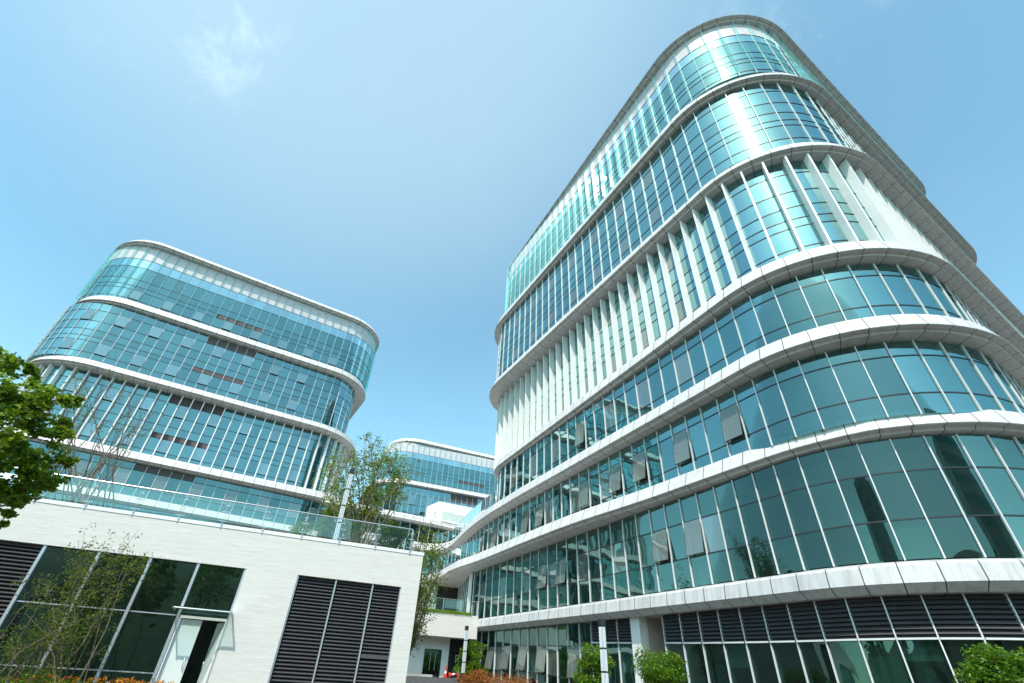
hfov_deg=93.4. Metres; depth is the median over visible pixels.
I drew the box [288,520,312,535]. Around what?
roof shrub
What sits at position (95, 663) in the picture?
window
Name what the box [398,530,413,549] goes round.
glass railing
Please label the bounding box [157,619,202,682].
door leaf
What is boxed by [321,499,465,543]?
terrace block
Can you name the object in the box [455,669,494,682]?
red shrub
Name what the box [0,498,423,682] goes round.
stone pavilion
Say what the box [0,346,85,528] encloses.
broadleaf tree
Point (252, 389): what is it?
office tower
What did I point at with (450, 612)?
grass
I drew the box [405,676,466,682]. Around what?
service road
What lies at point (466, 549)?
glass railing
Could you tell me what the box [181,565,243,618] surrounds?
window
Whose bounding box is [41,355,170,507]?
bare stem tree
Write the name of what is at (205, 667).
door leaf
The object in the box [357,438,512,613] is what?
office tower
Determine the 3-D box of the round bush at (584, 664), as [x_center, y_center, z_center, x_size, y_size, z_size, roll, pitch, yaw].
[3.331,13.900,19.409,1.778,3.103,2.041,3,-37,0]
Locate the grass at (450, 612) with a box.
[420,608,471,615]
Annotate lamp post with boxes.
[333,468,354,539]
[461,626,468,676]
[598,619,608,682]
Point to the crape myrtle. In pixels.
(52, 642)
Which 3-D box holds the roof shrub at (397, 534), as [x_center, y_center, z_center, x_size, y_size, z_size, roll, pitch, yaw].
[-6.253,10.190,25.055,1.752,1.689,2.092,-6,-38,12]
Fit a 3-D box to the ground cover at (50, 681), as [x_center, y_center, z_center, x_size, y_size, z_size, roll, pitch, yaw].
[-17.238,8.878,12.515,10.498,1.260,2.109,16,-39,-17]
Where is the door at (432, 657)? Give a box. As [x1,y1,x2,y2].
[422,648,441,676]
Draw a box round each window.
[0,547,97,682]
[39,553,148,682]
[97,559,196,682]
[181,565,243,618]
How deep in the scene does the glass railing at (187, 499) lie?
19.33 m
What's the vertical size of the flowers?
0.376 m
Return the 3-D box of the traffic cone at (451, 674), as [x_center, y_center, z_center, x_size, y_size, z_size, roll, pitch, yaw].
[-4.231,24.399,35.379,0.720,0.380,0.380,-19,-41,8]
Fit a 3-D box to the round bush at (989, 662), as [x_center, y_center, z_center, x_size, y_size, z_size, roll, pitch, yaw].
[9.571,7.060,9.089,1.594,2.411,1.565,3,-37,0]
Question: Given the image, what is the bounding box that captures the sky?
[0,0,1023,501]
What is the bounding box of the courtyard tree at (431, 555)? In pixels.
[409,512,453,656]
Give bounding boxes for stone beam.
[416,611,477,639]
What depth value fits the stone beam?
39.12 m
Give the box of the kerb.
[406,673,433,676]
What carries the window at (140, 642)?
in the stone pavilion
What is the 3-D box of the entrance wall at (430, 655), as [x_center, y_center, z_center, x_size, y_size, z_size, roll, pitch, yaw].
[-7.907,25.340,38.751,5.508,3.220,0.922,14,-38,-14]
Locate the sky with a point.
(388, 165)
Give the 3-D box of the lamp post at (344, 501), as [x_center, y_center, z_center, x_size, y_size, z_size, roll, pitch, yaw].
[-7.958,7.890,22.662,0.210,3.952,0.210,18,-40,-20]
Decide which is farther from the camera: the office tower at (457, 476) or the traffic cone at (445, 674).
the office tower at (457, 476)
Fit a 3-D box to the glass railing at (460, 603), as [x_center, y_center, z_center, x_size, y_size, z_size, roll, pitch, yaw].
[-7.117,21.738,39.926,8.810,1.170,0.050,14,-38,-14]
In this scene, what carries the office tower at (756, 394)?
on the ground
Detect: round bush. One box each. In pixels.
[452,639,488,680]
[572,642,616,682]
[631,644,689,682]
[953,643,1023,682]
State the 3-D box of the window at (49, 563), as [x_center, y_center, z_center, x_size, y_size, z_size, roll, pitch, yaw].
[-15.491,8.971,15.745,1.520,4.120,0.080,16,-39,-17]
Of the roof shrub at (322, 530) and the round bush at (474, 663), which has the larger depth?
the round bush at (474, 663)
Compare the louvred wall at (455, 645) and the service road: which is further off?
the louvred wall at (455, 645)
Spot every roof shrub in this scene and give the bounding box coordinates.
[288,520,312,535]
[312,507,337,538]
[372,519,409,548]
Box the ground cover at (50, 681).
[0,664,81,682]
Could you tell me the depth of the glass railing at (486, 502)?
51.58 m
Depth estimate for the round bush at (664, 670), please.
18.92 m
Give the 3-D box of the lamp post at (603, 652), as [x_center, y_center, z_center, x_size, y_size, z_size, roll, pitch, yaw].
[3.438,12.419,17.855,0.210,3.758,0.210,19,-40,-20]
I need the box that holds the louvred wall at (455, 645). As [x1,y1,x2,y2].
[447,638,474,677]
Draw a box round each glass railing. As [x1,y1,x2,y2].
[16,467,413,554]
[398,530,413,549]
[425,597,477,615]
[432,491,495,542]
[436,538,479,570]
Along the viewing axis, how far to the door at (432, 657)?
38.68 m
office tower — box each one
[0,240,378,538]
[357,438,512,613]
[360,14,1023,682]
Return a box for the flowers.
[0,673,173,682]
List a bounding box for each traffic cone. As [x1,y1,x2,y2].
[442,666,447,677]
[449,672,457,677]
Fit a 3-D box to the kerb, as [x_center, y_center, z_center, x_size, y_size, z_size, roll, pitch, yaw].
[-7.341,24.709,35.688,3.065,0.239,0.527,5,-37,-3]
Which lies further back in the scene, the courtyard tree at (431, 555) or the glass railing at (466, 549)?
the glass railing at (466, 549)
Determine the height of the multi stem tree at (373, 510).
7.484 m
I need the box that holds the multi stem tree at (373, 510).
[309,431,421,545]
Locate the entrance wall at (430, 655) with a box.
[407,636,449,676]
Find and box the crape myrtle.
[0,523,152,682]
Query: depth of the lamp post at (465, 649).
32.78 m
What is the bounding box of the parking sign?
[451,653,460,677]
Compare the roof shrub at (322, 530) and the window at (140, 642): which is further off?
the roof shrub at (322, 530)
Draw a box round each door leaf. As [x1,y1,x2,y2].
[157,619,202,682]
[197,623,224,682]
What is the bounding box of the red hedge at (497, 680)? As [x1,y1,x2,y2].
[479,672,537,682]
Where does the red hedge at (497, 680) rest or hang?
on the ground

